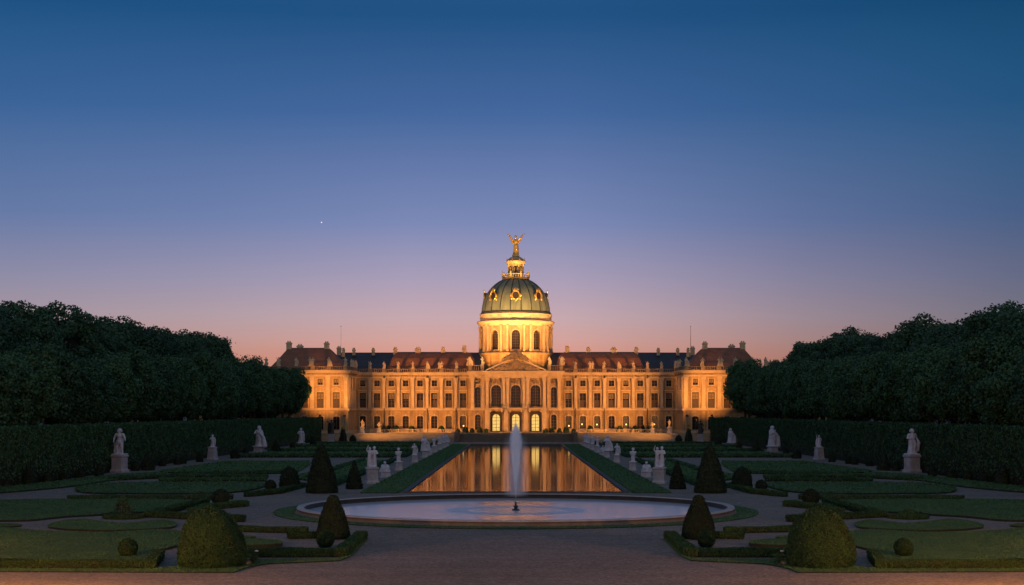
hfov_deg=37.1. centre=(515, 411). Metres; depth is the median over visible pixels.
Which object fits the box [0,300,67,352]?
leafy tree
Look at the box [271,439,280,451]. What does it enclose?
hedge cone topiary
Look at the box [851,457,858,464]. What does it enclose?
hedge bush
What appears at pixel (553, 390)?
window
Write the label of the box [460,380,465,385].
window
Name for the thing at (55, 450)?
tall hedge
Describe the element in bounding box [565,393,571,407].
window
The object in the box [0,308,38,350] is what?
leafy tree
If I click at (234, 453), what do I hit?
hedge bush
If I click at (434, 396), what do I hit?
window
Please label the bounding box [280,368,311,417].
leafy tree
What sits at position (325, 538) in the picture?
ball topiary
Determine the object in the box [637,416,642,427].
window
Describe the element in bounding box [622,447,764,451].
box hedge
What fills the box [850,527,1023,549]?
lawn
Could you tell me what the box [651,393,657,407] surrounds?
window
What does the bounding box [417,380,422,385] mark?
window
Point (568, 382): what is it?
window
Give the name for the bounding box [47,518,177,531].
lawn
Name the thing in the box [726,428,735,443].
garden statue
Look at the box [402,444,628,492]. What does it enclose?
long pool
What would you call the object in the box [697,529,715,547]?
ball topiary
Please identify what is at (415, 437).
terrace
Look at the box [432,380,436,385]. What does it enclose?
window
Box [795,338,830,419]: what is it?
leafy tree
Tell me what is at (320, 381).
window
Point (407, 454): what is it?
box hedge
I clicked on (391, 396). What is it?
window
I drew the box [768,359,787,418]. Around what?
leafy tree
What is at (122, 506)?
bed shrub
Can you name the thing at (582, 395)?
window
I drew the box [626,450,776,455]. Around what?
lawn
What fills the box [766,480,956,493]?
lawn
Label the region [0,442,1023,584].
gravel
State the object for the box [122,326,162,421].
leafy tree
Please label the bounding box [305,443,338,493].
tall cone topiary
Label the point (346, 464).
box hedge
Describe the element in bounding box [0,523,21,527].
lawn
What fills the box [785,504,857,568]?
dome topiary
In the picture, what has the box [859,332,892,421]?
leafy tree
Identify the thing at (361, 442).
box hedge
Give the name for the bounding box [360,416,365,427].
window
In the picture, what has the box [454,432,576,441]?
terrace steps
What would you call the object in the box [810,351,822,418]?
leafy tree
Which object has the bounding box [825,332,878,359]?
leafy tree
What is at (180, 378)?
leafy tree
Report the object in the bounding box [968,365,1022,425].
leafy tree
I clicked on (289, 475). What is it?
egg topiary
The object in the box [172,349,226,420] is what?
leafy tree
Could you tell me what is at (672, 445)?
box hedge
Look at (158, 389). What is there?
leafy tree
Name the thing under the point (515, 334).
window
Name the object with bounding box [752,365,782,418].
leafy tree
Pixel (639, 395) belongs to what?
window
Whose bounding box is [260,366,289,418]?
leafy tree
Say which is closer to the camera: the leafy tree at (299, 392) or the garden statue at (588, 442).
the garden statue at (588, 442)
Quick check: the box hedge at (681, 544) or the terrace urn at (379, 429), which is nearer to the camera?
the box hedge at (681, 544)
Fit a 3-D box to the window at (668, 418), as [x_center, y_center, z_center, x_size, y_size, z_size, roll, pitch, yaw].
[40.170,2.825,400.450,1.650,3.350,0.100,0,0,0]
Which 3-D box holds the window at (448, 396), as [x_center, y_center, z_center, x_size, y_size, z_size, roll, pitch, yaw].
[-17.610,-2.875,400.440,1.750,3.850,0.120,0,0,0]
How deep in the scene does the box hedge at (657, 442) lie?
344.42 m
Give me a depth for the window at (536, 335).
404.99 m
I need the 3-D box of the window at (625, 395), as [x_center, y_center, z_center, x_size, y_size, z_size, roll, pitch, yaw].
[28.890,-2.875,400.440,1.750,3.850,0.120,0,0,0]
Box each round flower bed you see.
[102,513,144,519]
[886,513,929,519]
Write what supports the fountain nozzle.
on the round basin
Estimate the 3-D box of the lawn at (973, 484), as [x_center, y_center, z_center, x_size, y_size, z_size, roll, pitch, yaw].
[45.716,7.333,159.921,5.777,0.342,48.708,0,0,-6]
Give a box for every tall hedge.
[0,417,321,486]
[709,417,1023,485]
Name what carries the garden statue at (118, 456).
on the gravel
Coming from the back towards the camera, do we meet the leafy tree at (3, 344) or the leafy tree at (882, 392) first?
the leafy tree at (882, 392)
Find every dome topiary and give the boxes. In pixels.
[175,505,247,568]
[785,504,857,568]
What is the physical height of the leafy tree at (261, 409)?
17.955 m
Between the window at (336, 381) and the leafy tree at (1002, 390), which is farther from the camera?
the window at (336, 381)
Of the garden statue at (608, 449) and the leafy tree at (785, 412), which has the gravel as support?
the garden statue at (608, 449)
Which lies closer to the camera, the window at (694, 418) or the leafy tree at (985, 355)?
the leafy tree at (985, 355)
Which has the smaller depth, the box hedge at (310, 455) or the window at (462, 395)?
the box hedge at (310, 455)
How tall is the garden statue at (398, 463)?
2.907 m
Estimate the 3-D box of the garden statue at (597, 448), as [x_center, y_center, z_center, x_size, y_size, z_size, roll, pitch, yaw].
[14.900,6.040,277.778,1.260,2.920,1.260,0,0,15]
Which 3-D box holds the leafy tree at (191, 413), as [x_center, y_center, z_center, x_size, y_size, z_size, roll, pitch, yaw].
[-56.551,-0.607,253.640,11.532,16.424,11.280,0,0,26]
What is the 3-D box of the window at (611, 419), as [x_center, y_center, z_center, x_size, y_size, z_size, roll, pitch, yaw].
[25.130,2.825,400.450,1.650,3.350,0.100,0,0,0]
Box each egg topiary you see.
[279,465,300,486]
[731,466,753,486]
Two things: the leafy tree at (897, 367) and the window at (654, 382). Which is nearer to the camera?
the leafy tree at (897, 367)
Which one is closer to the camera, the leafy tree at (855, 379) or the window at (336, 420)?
the leafy tree at (855, 379)
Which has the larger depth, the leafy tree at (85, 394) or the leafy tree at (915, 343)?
the leafy tree at (915, 343)
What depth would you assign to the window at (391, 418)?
400.47 m
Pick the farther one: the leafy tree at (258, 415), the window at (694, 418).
the window at (694, 418)
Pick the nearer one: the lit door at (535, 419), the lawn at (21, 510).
the lawn at (21, 510)
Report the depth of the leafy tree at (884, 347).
260.78 m
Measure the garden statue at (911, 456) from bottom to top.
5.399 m
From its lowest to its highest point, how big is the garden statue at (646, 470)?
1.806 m
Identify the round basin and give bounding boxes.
[295,493,736,526]
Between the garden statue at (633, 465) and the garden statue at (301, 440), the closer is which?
the garden statue at (633, 465)
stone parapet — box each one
[370,429,452,432]
[578,429,661,432]
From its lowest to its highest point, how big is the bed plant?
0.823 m
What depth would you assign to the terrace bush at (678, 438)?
369.79 m
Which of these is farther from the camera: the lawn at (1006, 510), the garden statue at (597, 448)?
the garden statue at (597, 448)
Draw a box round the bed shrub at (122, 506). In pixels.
[110,495,134,515]
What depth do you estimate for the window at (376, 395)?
400.37 m
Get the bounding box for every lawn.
[0,471,166,493]
[0,498,193,521]
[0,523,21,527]
[0,527,180,549]
[0,538,367,572]
[0,543,154,559]
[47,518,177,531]
[74,481,264,493]
[157,460,309,472]
[245,538,283,547]
[258,450,404,455]
[273,505,758,528]
[290,446,417,450]
[298,460,384,480]
[317,443,421,446]
[360,444,468,492]
[563,444,671,492]
[612,442,722,444]
[620,446,742,449]
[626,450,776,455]
[647,460,732,480]
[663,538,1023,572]
[721,460,873,472]
[748,538,787,547]
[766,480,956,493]
[839,498,1023,521]
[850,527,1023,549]
[854,518,983,531]
[864,471,1023,492]
[875,543,1023,559]
[1009,523,1023,527]
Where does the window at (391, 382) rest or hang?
in the baroque palace
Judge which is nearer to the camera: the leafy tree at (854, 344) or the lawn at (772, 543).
the lawn at (772, 543)
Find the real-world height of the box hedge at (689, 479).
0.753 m
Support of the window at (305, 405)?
in the baroque palace
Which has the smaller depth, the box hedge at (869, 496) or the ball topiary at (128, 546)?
the ball topiary at (128, 546)
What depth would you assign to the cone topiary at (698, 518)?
89.28 m
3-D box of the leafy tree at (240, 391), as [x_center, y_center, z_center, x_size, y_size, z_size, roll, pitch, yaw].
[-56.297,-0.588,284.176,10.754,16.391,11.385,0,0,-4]
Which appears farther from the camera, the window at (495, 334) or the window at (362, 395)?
the window at (495, 334)
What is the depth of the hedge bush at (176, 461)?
214.03 m
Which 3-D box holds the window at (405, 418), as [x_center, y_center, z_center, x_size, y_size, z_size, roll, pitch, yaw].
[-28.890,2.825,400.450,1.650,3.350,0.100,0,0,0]
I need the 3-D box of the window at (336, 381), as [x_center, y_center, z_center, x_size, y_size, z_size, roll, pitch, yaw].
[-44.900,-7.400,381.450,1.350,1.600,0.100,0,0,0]
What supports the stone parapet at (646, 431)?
on the terrace
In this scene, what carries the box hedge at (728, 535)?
on the gravel
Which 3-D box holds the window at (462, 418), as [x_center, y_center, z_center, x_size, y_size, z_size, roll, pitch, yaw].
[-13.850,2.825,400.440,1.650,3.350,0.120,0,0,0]
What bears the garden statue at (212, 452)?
on the gravel
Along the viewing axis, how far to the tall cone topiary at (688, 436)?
369.92 m
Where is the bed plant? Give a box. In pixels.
[897,507,918,515]
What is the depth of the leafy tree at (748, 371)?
351.76 m
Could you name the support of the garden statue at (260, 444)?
on the gravel
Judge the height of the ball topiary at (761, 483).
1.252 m
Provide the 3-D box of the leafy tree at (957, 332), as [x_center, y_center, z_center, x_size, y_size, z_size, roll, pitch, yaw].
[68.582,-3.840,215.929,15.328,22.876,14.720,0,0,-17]
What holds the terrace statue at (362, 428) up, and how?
on the terrace
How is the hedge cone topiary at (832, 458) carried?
on the gravel
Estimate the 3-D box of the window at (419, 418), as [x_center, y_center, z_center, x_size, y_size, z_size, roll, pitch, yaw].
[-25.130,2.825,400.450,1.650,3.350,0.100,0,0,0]
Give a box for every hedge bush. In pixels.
[173,457,180,464]
[230,448,238,458]
[792,449,801,458]
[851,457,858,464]
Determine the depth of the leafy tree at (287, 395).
345.66 m
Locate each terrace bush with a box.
[349,435,356,441]
[675,435,682,441]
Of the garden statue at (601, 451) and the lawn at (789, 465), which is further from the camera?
the garden statue at (601, 451)
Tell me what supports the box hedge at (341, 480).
on the gravel
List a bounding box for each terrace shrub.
[461,426,468,432]
[562,426,569,432]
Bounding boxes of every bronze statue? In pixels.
[327,419,334,441]
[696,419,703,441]
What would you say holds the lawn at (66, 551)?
on the gravel
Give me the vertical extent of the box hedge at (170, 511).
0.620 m
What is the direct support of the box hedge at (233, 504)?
on the gravel
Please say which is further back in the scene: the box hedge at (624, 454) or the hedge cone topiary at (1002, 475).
the box hedge at (624, 454)
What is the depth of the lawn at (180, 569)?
71.61 m
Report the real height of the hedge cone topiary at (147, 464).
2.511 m
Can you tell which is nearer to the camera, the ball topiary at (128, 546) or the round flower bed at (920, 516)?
the ball topiary at (128, 546)
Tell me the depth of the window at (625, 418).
400.47 m
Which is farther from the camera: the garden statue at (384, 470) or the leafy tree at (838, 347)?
the leafy tree at (838, 347)
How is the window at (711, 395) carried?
in the baroque palace
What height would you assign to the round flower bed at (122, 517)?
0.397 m
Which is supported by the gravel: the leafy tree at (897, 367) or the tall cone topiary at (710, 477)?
the tall cone topiary at (710, 477)
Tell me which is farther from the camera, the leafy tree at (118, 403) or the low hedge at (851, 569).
the leafy tree at (118, 403)
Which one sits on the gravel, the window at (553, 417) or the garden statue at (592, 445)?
the garden statue at (592, 445)
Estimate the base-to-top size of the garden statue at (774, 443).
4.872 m
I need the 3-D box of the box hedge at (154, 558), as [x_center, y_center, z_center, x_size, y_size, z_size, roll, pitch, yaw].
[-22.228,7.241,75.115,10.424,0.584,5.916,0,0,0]
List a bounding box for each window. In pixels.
[302,396,307,407]
[317,392,323,407]
[318,379,322,384]
[333,392,339,407]
[333,416,339,429]
[334,379,338,384]
[360,380,364,385]
[360,393,365,407]
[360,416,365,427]
[374,380,379,385]
[374,393,379,407]
[374,416,379,427]
[388,393,394,407]
[388,416,393,427]
[389,380,393,385]
[403,380,407,385]
[403,393,408,407]
[403,416,408,427]
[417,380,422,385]
[417,393,422,407]
[417,416,422,427]
[431,393,437,407]
[431,416,436,427]
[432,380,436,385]
[445,393,451,407]
[446,380,450,385]
[446,416,451,427]
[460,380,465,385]
[460,393,465,407]
[460,416,465,427]
[475,387,480,407]
[475,415,480,429]
[491,385,500,406]
[493,330,497,349]
[511,385,520,406]
[512,330,519,348]
[530,385,539,406]
[534,330,538,349]
[551,387,556,407]
[551,415,556,429]
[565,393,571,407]
[565,416,571,427]
[566,380,570,385]
[580,380,585,385]
[580,393,585,407]
[580,416,585,427]
[594,393,599,407]
[594,416,599,427]
[595,380,599,385]
[608,393,614,407]
[608,416,614,427]
[609,380,613,385]
[623,380,628,385]
[623,393,628,407]
[623,416,628,427]
[637,393,642,407]
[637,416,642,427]
[638,380,642,385]
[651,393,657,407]
[651,416,657,427]
[652,380,656,385]
[666,380,670,385]
[666,393,671,407]
[666,416,671,427]
[692,392,698,407]
[692,416,698,429]
[693,379,697,384]
[708,392,714,407]
[709,379,713,384]
[724,393,730,407]
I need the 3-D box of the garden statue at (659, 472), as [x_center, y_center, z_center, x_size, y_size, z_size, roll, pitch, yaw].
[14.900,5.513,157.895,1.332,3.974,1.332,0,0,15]
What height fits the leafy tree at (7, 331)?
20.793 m
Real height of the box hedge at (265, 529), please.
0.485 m
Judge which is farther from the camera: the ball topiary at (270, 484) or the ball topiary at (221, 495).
the ball topiary at (270, 484)
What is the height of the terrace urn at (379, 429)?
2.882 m
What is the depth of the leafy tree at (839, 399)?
245.95 m
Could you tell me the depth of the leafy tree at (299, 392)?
358.70 m
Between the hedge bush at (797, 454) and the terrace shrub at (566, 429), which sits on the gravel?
the hedge bush at (797, 454)
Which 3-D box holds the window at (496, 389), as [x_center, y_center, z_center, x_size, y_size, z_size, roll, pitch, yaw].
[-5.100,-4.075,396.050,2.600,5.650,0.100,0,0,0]
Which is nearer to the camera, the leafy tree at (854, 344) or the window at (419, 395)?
the leafy tree at (854, 344)
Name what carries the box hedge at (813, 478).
on the gravel
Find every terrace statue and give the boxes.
[359,420,364,432]
[666,420,671,432]
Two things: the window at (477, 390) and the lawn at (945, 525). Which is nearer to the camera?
the lawn at (945, 525)
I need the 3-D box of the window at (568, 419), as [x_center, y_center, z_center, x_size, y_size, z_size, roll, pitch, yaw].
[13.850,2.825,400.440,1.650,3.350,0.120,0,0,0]
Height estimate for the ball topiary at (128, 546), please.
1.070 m
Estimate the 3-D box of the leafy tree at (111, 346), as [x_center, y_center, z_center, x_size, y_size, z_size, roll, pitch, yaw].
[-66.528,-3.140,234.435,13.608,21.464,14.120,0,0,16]
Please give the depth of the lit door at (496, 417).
396.29 m
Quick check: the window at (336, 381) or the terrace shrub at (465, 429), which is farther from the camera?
the terrace shrub at (465, 429)
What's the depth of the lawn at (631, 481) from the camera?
181.50 m
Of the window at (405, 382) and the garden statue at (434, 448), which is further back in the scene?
the window at (405, 382)
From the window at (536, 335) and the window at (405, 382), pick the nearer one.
the window at (405, 382)
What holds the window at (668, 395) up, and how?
in the baroque palace
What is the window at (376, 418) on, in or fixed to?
in the baroque palace
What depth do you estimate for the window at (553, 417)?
397.55 m
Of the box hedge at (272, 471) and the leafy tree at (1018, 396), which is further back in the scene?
the box hedge at (272, 471)
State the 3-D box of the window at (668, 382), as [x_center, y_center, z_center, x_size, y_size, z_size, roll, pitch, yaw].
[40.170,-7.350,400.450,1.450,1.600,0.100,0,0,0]
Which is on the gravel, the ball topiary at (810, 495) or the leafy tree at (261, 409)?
the ball topiary at (810, 495)
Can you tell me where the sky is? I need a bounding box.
[0,0,1023,365]
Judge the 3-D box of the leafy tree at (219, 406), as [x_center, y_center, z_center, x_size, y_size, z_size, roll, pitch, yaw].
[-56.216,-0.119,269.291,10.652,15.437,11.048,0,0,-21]
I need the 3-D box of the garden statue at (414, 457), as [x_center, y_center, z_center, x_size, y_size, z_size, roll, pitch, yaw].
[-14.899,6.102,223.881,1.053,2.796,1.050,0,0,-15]
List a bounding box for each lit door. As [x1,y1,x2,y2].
[492,414,499,430]
[512,414,519,430]
[531,414,539,430]
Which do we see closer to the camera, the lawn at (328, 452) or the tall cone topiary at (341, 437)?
the lawn at (328, 452)
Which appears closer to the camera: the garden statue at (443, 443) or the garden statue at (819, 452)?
the garden statue at (819, 452)
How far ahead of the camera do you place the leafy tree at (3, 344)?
178.97 m
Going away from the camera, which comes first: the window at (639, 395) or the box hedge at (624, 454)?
the box hedge at (624, 454)
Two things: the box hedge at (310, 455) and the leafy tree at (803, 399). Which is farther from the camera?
the leafy tree at (803, 399)
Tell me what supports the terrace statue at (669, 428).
on the terrace
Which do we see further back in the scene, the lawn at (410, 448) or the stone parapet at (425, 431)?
the stone parapet at (425, 431)
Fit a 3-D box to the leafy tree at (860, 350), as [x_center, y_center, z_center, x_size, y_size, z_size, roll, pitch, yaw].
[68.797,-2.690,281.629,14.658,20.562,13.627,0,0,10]
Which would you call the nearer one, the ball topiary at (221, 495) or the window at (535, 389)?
the ball topiary at (221, 495)
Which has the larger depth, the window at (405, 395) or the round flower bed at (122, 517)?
the window at (405, 395)
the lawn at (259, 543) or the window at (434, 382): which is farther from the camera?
the window at (434, 382)
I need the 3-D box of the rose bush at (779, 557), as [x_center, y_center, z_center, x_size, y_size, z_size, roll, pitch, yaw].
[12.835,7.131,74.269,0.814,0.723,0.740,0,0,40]
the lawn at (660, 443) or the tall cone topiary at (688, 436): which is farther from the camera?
the tall cone topiary at (688, 436)
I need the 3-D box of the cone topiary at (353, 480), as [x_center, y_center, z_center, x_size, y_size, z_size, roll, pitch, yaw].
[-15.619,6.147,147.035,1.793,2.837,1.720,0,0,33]
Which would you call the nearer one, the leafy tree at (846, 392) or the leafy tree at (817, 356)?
the leafy tree at (846, 392)
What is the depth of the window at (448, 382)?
400.47 m
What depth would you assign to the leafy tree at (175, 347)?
281.11 m
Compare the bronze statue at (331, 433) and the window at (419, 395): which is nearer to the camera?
the bronze statue at (331, 433)
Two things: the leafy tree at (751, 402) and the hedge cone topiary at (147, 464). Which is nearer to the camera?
the hedge cone topiary at (147, 464)
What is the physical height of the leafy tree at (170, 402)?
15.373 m
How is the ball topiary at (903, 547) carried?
on the lawn at (963, 551)
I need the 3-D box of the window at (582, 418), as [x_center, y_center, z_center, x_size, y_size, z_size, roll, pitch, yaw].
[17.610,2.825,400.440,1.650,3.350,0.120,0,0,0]
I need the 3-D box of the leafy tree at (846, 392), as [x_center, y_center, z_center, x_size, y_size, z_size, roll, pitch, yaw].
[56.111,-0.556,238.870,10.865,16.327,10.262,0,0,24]
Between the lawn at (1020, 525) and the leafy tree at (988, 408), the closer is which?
the lawn at (1020, 525)
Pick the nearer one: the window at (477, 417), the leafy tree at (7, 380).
the leafy tree at (7, 380)
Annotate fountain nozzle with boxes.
[512,501,519,510]
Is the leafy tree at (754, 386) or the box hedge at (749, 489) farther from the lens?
the leafy tree at (754, 386)
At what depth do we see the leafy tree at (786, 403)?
291.76 m
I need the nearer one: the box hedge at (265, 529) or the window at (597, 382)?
the box hedge at (265, 529)
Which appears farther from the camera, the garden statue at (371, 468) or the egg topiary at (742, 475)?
the garden statue at (371, 468)
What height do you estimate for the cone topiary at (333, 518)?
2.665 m
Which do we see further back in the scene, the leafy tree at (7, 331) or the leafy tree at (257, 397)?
the leafy tree at (257, 397)
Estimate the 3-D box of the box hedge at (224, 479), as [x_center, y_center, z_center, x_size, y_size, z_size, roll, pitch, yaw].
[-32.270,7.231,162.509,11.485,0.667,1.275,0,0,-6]
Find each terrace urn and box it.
[377,422,381,432]
[650,422,654,432]
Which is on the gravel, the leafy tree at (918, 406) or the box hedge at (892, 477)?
the box hedge at (892, 477)
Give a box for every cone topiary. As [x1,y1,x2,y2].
[141,452,155,470]
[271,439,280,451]
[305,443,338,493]
[315,494,350,539]
[339,425,346,440]
[345,460,362,488]
[669,460,685,488]
[681,494,716,539]
[684,425,692,441]
[694,443,727,493]
[828,452,835,461]
[876,452,890,470]
[995,464,1009,484]
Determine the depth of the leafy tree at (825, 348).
309.01 m
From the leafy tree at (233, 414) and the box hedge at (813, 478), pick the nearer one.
the box hedge at (813, 478)
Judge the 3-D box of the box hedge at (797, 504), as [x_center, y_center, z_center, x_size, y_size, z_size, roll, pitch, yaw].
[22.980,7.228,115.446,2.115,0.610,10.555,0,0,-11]
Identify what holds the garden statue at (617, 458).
on the gravel
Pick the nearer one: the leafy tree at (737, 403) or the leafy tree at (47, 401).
the leafy tree at (47, 401)
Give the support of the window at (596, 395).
in the baroque palace
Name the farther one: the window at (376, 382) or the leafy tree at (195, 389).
the window at (376, 382)
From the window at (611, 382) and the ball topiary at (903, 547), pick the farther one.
the window at (611, 382)
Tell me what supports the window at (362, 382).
in the baroque palace
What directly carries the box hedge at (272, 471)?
on the gravel
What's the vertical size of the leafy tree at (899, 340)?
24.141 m
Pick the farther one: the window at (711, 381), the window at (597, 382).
the window at (597, 382)
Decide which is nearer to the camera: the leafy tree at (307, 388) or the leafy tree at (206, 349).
the leafy tree at (206, 349)
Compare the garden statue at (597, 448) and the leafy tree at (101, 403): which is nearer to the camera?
the leafy tree at (101, 403)
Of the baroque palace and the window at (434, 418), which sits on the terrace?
the baroque palace
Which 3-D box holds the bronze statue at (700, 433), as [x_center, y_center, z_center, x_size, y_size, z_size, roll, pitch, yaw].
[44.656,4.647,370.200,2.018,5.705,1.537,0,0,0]
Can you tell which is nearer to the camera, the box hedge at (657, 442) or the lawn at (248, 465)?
the lawn at (248, 465)
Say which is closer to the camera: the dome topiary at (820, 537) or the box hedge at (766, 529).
the dome topiary at (820, 537)
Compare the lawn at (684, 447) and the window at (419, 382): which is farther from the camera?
the window at (419, 382)
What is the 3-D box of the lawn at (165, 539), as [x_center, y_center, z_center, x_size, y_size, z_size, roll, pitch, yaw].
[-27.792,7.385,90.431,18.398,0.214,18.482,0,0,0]
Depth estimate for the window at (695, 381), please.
381.48 m
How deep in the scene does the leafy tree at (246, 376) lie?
298.74 m
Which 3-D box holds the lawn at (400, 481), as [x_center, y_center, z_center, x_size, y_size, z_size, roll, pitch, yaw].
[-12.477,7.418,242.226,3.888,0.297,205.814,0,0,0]
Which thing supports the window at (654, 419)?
in the baroque palace
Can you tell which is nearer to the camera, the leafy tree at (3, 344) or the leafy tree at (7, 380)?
the leafy tree at (7, 380)
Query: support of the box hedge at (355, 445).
on the gravel
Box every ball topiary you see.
[117,537,139,555]
[211,488,230,502]
[264,479,276,488]
[316,529,334,547]
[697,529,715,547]
[755,479,767,488]
[801,488,819,502]
[893,537,913,555]
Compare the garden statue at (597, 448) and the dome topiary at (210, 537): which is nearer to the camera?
the dome topiary at (210, 537)
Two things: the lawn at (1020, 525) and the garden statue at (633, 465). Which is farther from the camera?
the garden statue at (633, 465)
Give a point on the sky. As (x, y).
(769, 176)
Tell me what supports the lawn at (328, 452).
on the gravel
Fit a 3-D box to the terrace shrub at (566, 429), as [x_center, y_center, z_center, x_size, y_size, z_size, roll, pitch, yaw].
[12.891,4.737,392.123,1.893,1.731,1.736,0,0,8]
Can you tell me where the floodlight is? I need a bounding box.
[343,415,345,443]
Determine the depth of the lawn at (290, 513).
100.14 m
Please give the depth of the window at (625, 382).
400.47 m
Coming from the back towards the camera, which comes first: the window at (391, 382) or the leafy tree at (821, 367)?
the window at (391, 382)
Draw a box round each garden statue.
[110,428,128,472]
[206,435,218,459]
[253,426,266,451]
[296,428,304,443]
[365,445,378,483]
[378,461,390,477]
[394,448,402,470]
[410,443,417,462]
[420,435,430,457]
[431,437,437,452]
[436,435,441,449]
[441,434,445,447]
[445,434,449,445]
[582,434,586,445]
[585,434,590,447]
[589,435,594,449]
[594,436,600,452]
[599,445,603,454]
[603,435,613,457]
[613,443,620,462]
[629,448,637,470]
[641,461,652,477]
[652,445,666,483]
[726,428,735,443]
[766,426,780,451]
[813,435,824,459]
[902,428,921,472]
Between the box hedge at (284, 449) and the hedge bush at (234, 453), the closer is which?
the hedge bush at (234, 453)
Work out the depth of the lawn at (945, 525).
98.12 m
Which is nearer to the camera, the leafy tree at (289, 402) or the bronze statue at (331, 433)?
the leafy tree at (289, 402)
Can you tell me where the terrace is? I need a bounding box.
[321,432,709,441]
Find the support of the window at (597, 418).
in the baroque palace
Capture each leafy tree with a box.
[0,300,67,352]
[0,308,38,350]
[0,317,8,351]
[0,318,24,350]
[0,350,66,426]
[0,352,20,425]
[0,352,40,425]
[4,336,81,423]
[30,329,73,423]
[33,300,109,359]
[37,352,102,424]
[59,353,113,422]
[62,366,125,423]
[78,325,121,421]
[81,354,144,422]
[90,322,136,420]
[92,346,159,422]
[93,315,157,422]
[117,365,166,421]
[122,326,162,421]
[132,361,181,421]
[133,326,182,421]
[138,354,190,420]
[139,327,173,421]
[145,353,210,420]
[155,340,186,421]
[157,358,209,420]
[159,328,208,359]
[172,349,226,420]
[177,332,212,420]
[184,339,217,419]
[186,381,227,419]
[190,331,235,419]
[204,365,243,419]
[206,354,239,419]
[215,379,248,419]
[223,366,260,419]
[225,354,268,418]
[232,363,267,417]
[247,368,274,418]
[248,364,279,417]
[251,369,290,417]
[252,367,279,418]
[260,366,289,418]
[271,370,301,417]
[277,365,306,417]
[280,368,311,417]
[721,358,761,417]
[727,369,751,417]
[732,364,767,417]
[737,372,765,417]
[743,376,782,417]
[752,365,777,418]
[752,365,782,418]
[765,363,790,418]
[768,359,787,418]
[768,359,814,418]
[776,367,805,419]
[778,341,815,419]
[780,367,813,419]
[784,356,827,419]
[793,368,830,419]
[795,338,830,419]
[806,356,849,412]
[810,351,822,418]
[813,370,862,420]
[814,345,847,417]
[815,325,865,420]
[820,362,867,420]
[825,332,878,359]
[828,353,879,420]
[837,333,883,420]
[839,355,890,421]
[844,350,904,421]
[857,345,888,421]
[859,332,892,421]
[860,351,899,421]
[872,361,934,422]
[876,341,907,421]
[887,312,952,422]
[888,343,955,422]
[895,349,957,422]
[902,328,953,422]
[913,323,968,422]
[913,345,979,423]
[931,343,980,424]
[936,336,984,424]
[943,303,1004,422]
[947,323,1023,414]
[948,300,1023,349]
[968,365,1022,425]
[984,308,1023,338]
[986,345,1023,425]
[1008,359,1023,418]
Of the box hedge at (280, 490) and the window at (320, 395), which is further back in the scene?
the window at (320, 395)
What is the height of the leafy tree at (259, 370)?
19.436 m
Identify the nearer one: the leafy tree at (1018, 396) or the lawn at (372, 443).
the leafy tree at (1018, 396)
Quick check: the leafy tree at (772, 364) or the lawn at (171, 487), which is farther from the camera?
the leafy tree at (772, 364)
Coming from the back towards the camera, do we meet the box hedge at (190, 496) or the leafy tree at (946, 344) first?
the leafy tree at (946, 344)
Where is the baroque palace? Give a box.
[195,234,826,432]
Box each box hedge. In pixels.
[0,549,164,568]
[67,493,233,499]
[108,473,268,480]
[144,497,246,521]
[158,476,266,481]
[178,469,298,474]
[186,500,249,511]
[239,452,394,457]
[239,525,308,532]
[243,482,305,496]
[246,530,367,557]
[267,447,408,451]
[286,531,317,538]
[295,444,419,447]
[304,458,365,477]
[316,441,421,443]
[336,458,395,485]
[401,442,436,456]
[594,442,630,456]
[602,441,715,443]
[613,444,735,447]
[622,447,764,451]
[635,458,695,485]
[637,452,792,457]
[663,530,786,557]
[666,458,727,477]
[715,531,744,538]
[723,525,790,532]
[726,482,787,496]
[733,469,853,473]
[763,473,923,480]
[764,476,873,481]
[782,500,844,511]
[785,497,887,521]
[798,493,964,499]
[866,549,1023,568]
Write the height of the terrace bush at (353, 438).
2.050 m
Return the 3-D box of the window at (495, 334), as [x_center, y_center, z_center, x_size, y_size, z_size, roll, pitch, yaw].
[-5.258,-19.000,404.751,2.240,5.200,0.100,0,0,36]
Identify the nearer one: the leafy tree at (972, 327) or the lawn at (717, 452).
the leafy tree at (972, 327)

